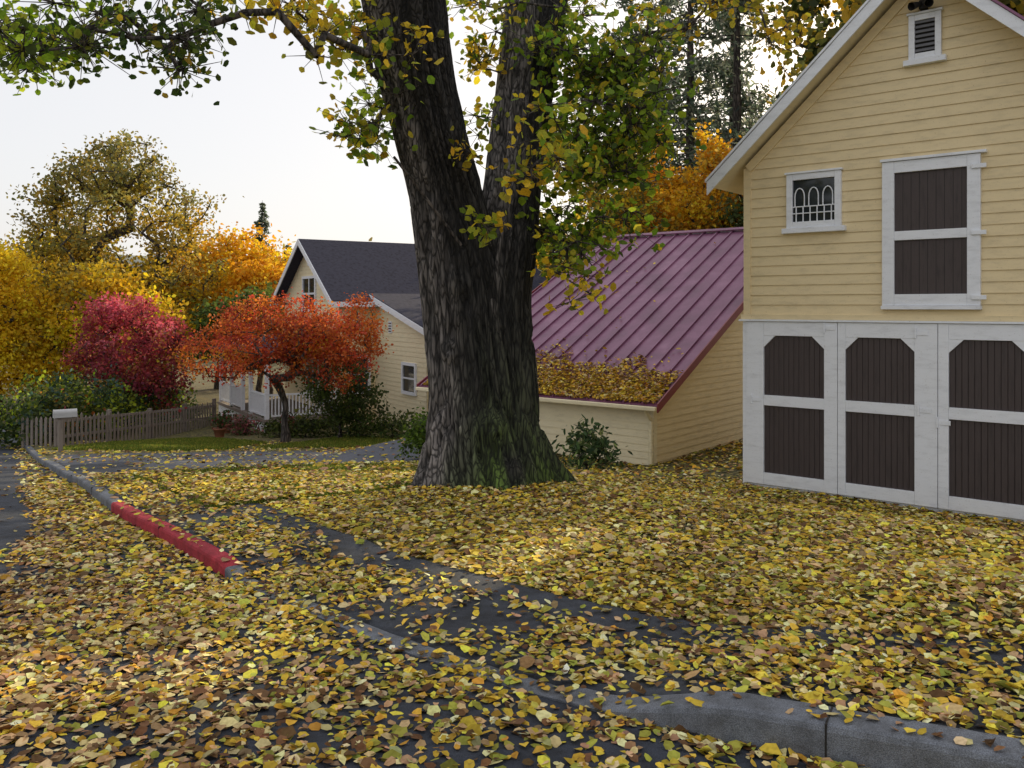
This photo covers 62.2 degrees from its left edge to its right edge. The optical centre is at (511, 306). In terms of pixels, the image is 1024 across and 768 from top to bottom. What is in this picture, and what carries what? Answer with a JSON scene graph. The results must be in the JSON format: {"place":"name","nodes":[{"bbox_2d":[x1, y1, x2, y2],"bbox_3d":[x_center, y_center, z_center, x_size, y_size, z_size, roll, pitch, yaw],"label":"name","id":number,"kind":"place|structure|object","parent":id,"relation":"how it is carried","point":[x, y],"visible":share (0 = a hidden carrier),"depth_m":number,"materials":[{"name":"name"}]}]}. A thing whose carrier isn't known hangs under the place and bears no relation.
{"place":"outdoors","nodes":[
{"label":"outdoors","id":0,"kind":"place"},
{"bbox_2d":[31,254,221,293],"bbox_3d":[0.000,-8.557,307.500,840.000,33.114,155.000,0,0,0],"label":"hills","id":1,"kind":"structure","parent":0,"point":[136,260],"depth_m":304.45,"materials":[{"name":"grey"}]},
{"bbox_2d":[279,410,296,430],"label":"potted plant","id":2,"kind":"object","parent":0,"point":[290,418],"visible":0.28,"depth_m":29.86,"materials":[{"name":"green plant"}]},
{"bbox_2d":[0,434,808,767],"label":"road","id":3,"kind":"structure","parent":0,"point":[656,750],"depth_m":3.98,"materials":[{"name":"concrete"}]},
{"bbox_2d":[0,438,1023,767],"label":"fallen leaves","id":4,"kind":"object","parent":3,"relation":"on","point":[972,572],"visible":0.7,"depth_m":5.35,"materials":[{"name":"yellow plant"}]},
{"bbox_2d":[3,429,1023,767],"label":"kerb","id":5,"kind":"structure","parent":3,"relation":"on","point":[759,721],"depth_m":3.54,"materials":[{"name":"concrete"}]},
{"bbox_2d":[0,0,840,261],"label":"sky","id":6,"kind":"structure","parent":0,"point":[259,145],"materials":[{"name":"white"}]},
{"bbox_2d":[0,354,1023,692],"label":"ground","id":7,"kind":"structure","parent":0,"point":[206,392],"depth_m":12.46,"materials":[{"name":"green plant"}]},
{"bbox_2d":[0,240,74,413],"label":"ginkgo tree","id":8,"kind":"object","parent":7,"relation":"on","point":[10,276],"visible":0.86,"depth_m":38.10,"materials":[{"name":"yellow plant"}]},
{"bbox_2d":[0,236,125,377],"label":"yellow elm tree","id":9,"kind":"object","parent":7,"relation":"on","point":[105,246],"depth_m":48.77,"materials":[{"name":"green plant"}]},
{"bbox_2d":[53,406,76,451],"bbox_3d":[-11.616,3.271,22.062,0.552,1.390,0.192,0,0,-35],"label":"mailbox","id":10,"kind":"object","parent":7,"relation":"on","point":[60,415],"visible":0.84,"depth_m":21.97,"materials":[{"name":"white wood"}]},
{"bbox_2d":[0,255,203,403],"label":"yellow elm tree","id":11,"kind":"object","parent":7,"relation":"on","point":[55,316],"visible":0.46,"depth_m":39.10,"materials":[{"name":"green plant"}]},
{"bbox_2d":[0,362,206,447],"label":"hedge","id":12,"kind":"object","parent":7,"relation":"on","point":[59,395],"visible":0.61,"depth_m":28.02,"materials":[{"name":"green plant"}]},
{"bbox_2d":[21,398,216,447],"bbox_3d":[-13.237,3.954,29.385,1.727,1.917,9.971,0,0,6],"label":"picket fence","id":13,"kind":"object","parent":7,"relation":"on","point":[151,424],"visible":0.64,"depth_m":27.17,"materials":[{"name":"grey wood"}]},
{"bbox_2d":[0,128,243,379],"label":"spreading oak tree","id":14,"kind":"object","parent":7,"relation":"on","point":[71,241],"visible":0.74,"depth_m":44.33,"materials":[{"name":"green plant"}]},
{"bbox_2d":[52,291,201,425],"bbox_3d":[-14.680,2.120,32.394,5.826,5.500,4.606,0,0,0],"label":"crimson plum tree","id":15,"kind":"object","parent":7,"relation":"on","point":[150,367],"visible":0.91,"depth_m":32.01,"materials":[{"name":"red plant"}]},
{"bbox_2d":[208,411,233,437],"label":"potted plant","id":16,"kind":"object","parent":7,"relation":"on","point":[219,429],"visible":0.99,"depth_m":29.51,"materials":[{"name":"green plant"}]},
{"bbox_2d":[147,219,295,388],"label":"golden maple tree","id":17,"kind":"object","parent":7,"relation":"on","point":[252,253],"visible":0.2,"depth_m":49.98,"materials":[{"name":"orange plant"}]},
{"bbox_2d":[217,405,237,432],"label":"potted plant","id":18,"kind":"object","parent":7,"relation":"on","point":[225,416],"visible":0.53,"depth_m":31.14,"materials":[{"name":"green plant"}]},
{"bbox_2d":[181,279,284,392],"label":"laurel tree","id":19,"kind":"object","parent":7,"relation":"on","point":[213,311],"visible":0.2,"depth_m":40.17,"materials":[{"name":"green plant"}]},
{"bbox_2d":[52,435,418,508],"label":"lawn grass","id":20,"kind":"structure","parent":7,"relation":"on","point":[192,444],"depth_m":22.63,"materials":[{"name":"green plant"}]},
{"bbox_2d":[226,411,263,435],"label":"fern shrub","id":21,"kind":"object","parent":7,"relation":"on","point":[243,427],"visible":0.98,"depth_m":30.67,"materials":[{"name":"red plant"}]},
{"bbox_2d":[215,251,285,396],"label":"orange maple tree","id":22,"kind":"object","parent":7,"relation":"on","point":[262,271],"visible":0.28,"depth_m":45.23,"materials":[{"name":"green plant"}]},
{"bbox_2d":[254,203,269,249],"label":"distant fir tree","id":23,"kind":"object","parent":7,"relation":"on","point":[263,221],"visible":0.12,"depth_m":101.87,"materials":[{"name":"green plant"}]},
{"bbox_2d":[252,412,307,438],"bbox_3d":[-8.039,4.084,29.698,1.929,1.029,1.926,0,0,40],"label":"fern shrub","id":24,"kind":"object","parent":7,"relation":"on","point":[277,425],"visible":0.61,"depth_m":29.36,"materials":[{"name":"green plant"}]},
{"bbox_2d":[165,287,397,442],"bbox_3d":[-7.227,1.911,26.594,7.142,5.085,4.612,0,0,0],"label":"japanese maple","id":25,"kind":"object","parent":7,"relation":"on","point":[300,329],"visible":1,"depth_m":26.08,"materials":[{"name":"red plant"}]},
{"bbox_2d":[290,410,327,438],"bbox_3d":[-7.225,4.096,29.772,1.561,0.989,1.508,0,0,-39],"label":"fern shrub","id":26,"kind":"object","parent":7,"relation":"on","point":[308,431],"visible":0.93,"depth_m":29.48,"materials":[{"name":"green plant"}]},
{"bbox_2d":[292,353,391,437],"bbox_3d":[-5.679,3.040,28.637,3.555,3.243,2.730,0,0,0],"label":"shrub","id":27,"kind":"object","parent":7,"relation":"on","point":[351,404],"visible":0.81,"depth_m":28.21,"materials":[{"name":"green plant"}]},
{"bbox_2d":[313,414,370,436],"bbox_3d":[-5.989,4.000,30.100,2.064,1.256,2.112,0,0,-30],"label":"fern shrub","id":28,"kind":"object","parent":7,"relation":"on","point":[330,433],"visible":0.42,"depth_m":29.78,"materials":[{"name":"green plant"}]},
{"bbox_2d":[338,401,397,437],"bbox_3d":[-4.905,3.904,29.286,1.898,1.329,2.282,0,0,31],"label":"fern shrub","id":29,"kind":"object","parent":7,"relation":"on","point":[359,434],"visible":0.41,"depth_m":28.95,"materials":[{"name":"green plant"}]},
{"bbox_2d":[207,239,545,431],"bbox_3d":[-4.551,1.065,35.788,14.400,7.870,12.650,0,0,-32],"label":"farmhouse","id":30,"kind":"object","parent":7,"relation":"on","point":[335,270],"visible":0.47,"depth_m":33.93,"materials":[{"name":"beige paint"}]},
{"bbox_2d":[302,275,316,311],"bbox_3d":[-8.597,-0.550,35.941,0.100,1.520,1.720,0,0,-32],"label":"gable window","id":31,"kind":"structure","parent":30,"relation":"in","point":[309,285],"depth_m":35.93,"materials":[{"name":"white paint"}]},
{"bbox_2d":[306,357,319,391],"bbox_3d":[-8.332,2.800,35.517,0.100,1.620,1.520,0,0,-32],"label":"window","id":32,"kind":"structure","parent":30,"relation":"in","point":[309,357],"depth_m":35.49,"materials":[{"name":"white paint"}]},
{"bbox_2d":[349,357,370,393],"bbox_3d":[-5.995,2.650,33.382,0.920,1.520,0.100,0,0,-32],"label":"side window","id":33,"kind":"structure","parent":30,"relation":"in","point":[367,384],"depth_m":33.55,"materials":[{"name":"white paint"}]},
{"bbox_2d":[401,362,416,395],"bbox_3d":[-3.774,2.625,31.055,0.100,1.170,1.220,0,0,-32],"label":"wing window","id":34,"kind":"structure","parent":30,"relation":"in","point":[408,370],"depth_m":31.04,"materials":[{"name":"white paint"}]},
{"bbox_2d":[369,406,408,438],"bbox_3d":[-3.996,3.909,28.482,1.675,1.194,2.064,0,0,0],"label":"fern shrub","id":35,"kind":"object","parent":7,"relation":"on","point":[391,424],"visible":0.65,"depth_m":28.21,"materials":[{"name":"green plant"}]},
{"bbox_2d":[388,408,421,437],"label":"fern shrub","id":36,"kind":"object","parent":7,"relation":"on","point":[407,413],"visible":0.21,"depth_m":27.48,"materials":[{"name":"green plant"}]},
{"bbox_2d":[0,0,814,490],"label":"old elm tree","id":37,"kind":"object","parent":7,"relation":"on","point":[478,248],"visible":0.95,"depth_m":10.89,"materials":[{"name":"green plant"}]},
{"bbox_2d":[394,402,427,460],"bbox_3d":[-1.786,2.549,17.247,1.343,1.225,1.160,0,0,41],"label":"box shrub","id":38,"kind":"object","parent":7,"relation":"on","point":[416,437],"visible":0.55,"depth_m":17.05,"materials":[{"name":"green plant"}]},
{"bbox_2d":[62,462,1023,738],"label":"footpath","id":39,"kind":"structure","parent":7,"relation":"on","point":[488,616],"depth_m":5.21,"materials":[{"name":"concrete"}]},
{"bbox_2d":[535,250,561,278],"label":"tall oak tree","id":40,"kind":"object","parent":7,"relation":"on","point":[537,266],"visible":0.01,"depth_m":43.59,"materials":[{"name":"yellow plant"}]},
{"bbox_2d":[539,212,565,277],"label":"tall oak tree","id":41,"kind":"object","parent":7,"relation":"on","point":[556,250],"depth_m":49.99,"materials":[{"name":"green plant"}]},
{"bbox_2d":[415,227,743,465],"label":"shed","id":42,"kind":"structure","parent":7,"relation":"on","point":[647,369],"depth_m":18.52,"materials":[{"name":"beige paint"}]},
{"bbox_2d":[551,415,632,472],"bbox_3d":[1.270,2.350,14.583,1.290,1.075,1.418,0,0,28],"label":"rhododendron shrub","id":43,"kind":"object","parent":7,"relation":"on","point":[597,447],"visible":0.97,"depth_m":14.44,"materials":[{"name":"green plant"}]},
{"bbox_2d":[547,134,685,259],"bbox_3d":[3.841,-0.800,31.106,5.102,11.272,4.649,0,0,17],"label":"orange oak tree","id":44,"kind":"object","parent":7,"relation":"on","point":[633,192],"visible":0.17,"depth_m":30.48,"materials":[{"name":"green plant"}]},
{"bbox_2d":[560,0,677,241],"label":"redwood tree","id":45,"kind":"object","parent":7,"relation":"on","point":[623,6],"visible":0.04,"depth_m":43.93,"materials":[{"name":"green plant"}]},
{"bbox_2d":[633,0,706,189],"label":"redwood tree","id":46,"kind":"object","parent":7,"relation":"on","point":[684,80],"visible":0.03,"depth_m":51.78,"materials":[{"name":"green plant"}]},
{"bbox_2d":[621,118,743,235],"bbox_3d":[6.857,-1.218,33.112,7.565,12.197,5.595,0,0,0],"label":"orange oak tree","id":47,"kind":"object","parent":7,"relation":"on","point":[691,215],"visible":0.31,"depth_m":31.81,"materials":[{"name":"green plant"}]},
{"bbox_2d":[616,0,751,206],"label":"redwood tree","id":48,"kind":"object","parent":7,"relation":"on","point":[689,72],"visible":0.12,"depth_m":39.69,"materials":[{"name":"green plant"}]},
{"bbox_2d":[701,189,743,231],"bbox_3d":[10.374,-0.169,30.968,7.105,10.051,5.650,0,0,0],"label":"bay tree","id":49,"kind":"object","parent":7,"relation":"on","point":[734,216],"visible":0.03,"depth_m":31.10,"materials":[{"name":"green plant"}]},
{"bbox_2d":[673,0,781,173],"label":"redwood tree","id":50,"kind":"object","parent":7,"relation":"on","point":[737,122],"visible":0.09,"depth_m":41.40,"materials":[{"name":"green plant"}]},
{"bbox_2d":[678,9,779,173],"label":"redwood tree","id":51,"kind":"object","parent":7,"relation":"on","point":[749,97],"visible":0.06,"depth_m":49.69,"materials":[{"name":"green plant"}]},
{"bbox_2d":[757,0,859,103],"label":"tall oak tree","id":52,"kind":"object","parent":7,"relation":"on","point":[811,8],"visible":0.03,"depth_m":39.88,"materials":[{"name":"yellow plant"}]},
{"bbox_2d":[705,0,1023,522],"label":"barn","id":53,"kind":"structure","parent":7,"relation":"on","point":[870,167],"depth_m":11.24,"materials":[{"name":"beige paint"}]},
{"bbox_2d":[746,321,837,493],"bbox_3d":[3.988,1.397,12.133,1.318,2.365,0.070,0,0,39],"label":"barn door","id":54,"kind":"structure","parent":53,"relation":"in","point":[800,399],"depth_m":12.10,"materials":[{"name":"white paint"}]},
{"bbox_2d":[781,167,846,233],"bbox_3d":[4.231,-1.481,11.916,0.883,0.868,0.106,0,0,39],"label":"gothic window","id":55,"kind":"structure","parent":53,"relation":"in","point":[813,197],"depth_m":11.91,"materials":[{"name":"white paint"}]},
{"bbox_2d":[838,323,937,507],"bbox_3d":[4.990,1.397,11.312,1.257,2.365,0.070,0,0,39],"label":"barn door","id":56,"kind":"structure","parent":53,"relation":"in","point":[887,451],"depth_m":11.29,"materials":[{"name":"white paint"}]},
{"bbox_2d":[880,149,987,309],"bbox_3d":[5.417,-0.963,10.949,1.257,1.992,0.100,0,0,39],"label":"loft door","id":57,"kind":"structure","parent":53,"relation":"in","point":[931,204],"depth_m":10.94,"materials":[{"name":"white paint"}]},
{"bbox_2d":[938,324,1023,519],"bbox_3d":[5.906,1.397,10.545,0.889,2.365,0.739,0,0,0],"label":"garage door","id":58,"kind":"structure","parent":53,"relation":"in","point":[981,366],"depth_m":10.59,"materials":[{"name":"white paint"}]},
{"bbox_2d":[798,0,1023,71],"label":"tall oak tree","id":59,"kind":"object","parent":7,"relation":"on","point":[847,13],"visible":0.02,"depth_m":27.91,"materials":[{"name":"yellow plant"}]},
{"bbox_2d":[1009,0,1023,15],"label":"tall oak tree","id":60,"kind":"object","parent":7,"relation":"on","point":[1018,2],"depth_m":27.45,"materials":[{"name":"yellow plant"}]}
]}

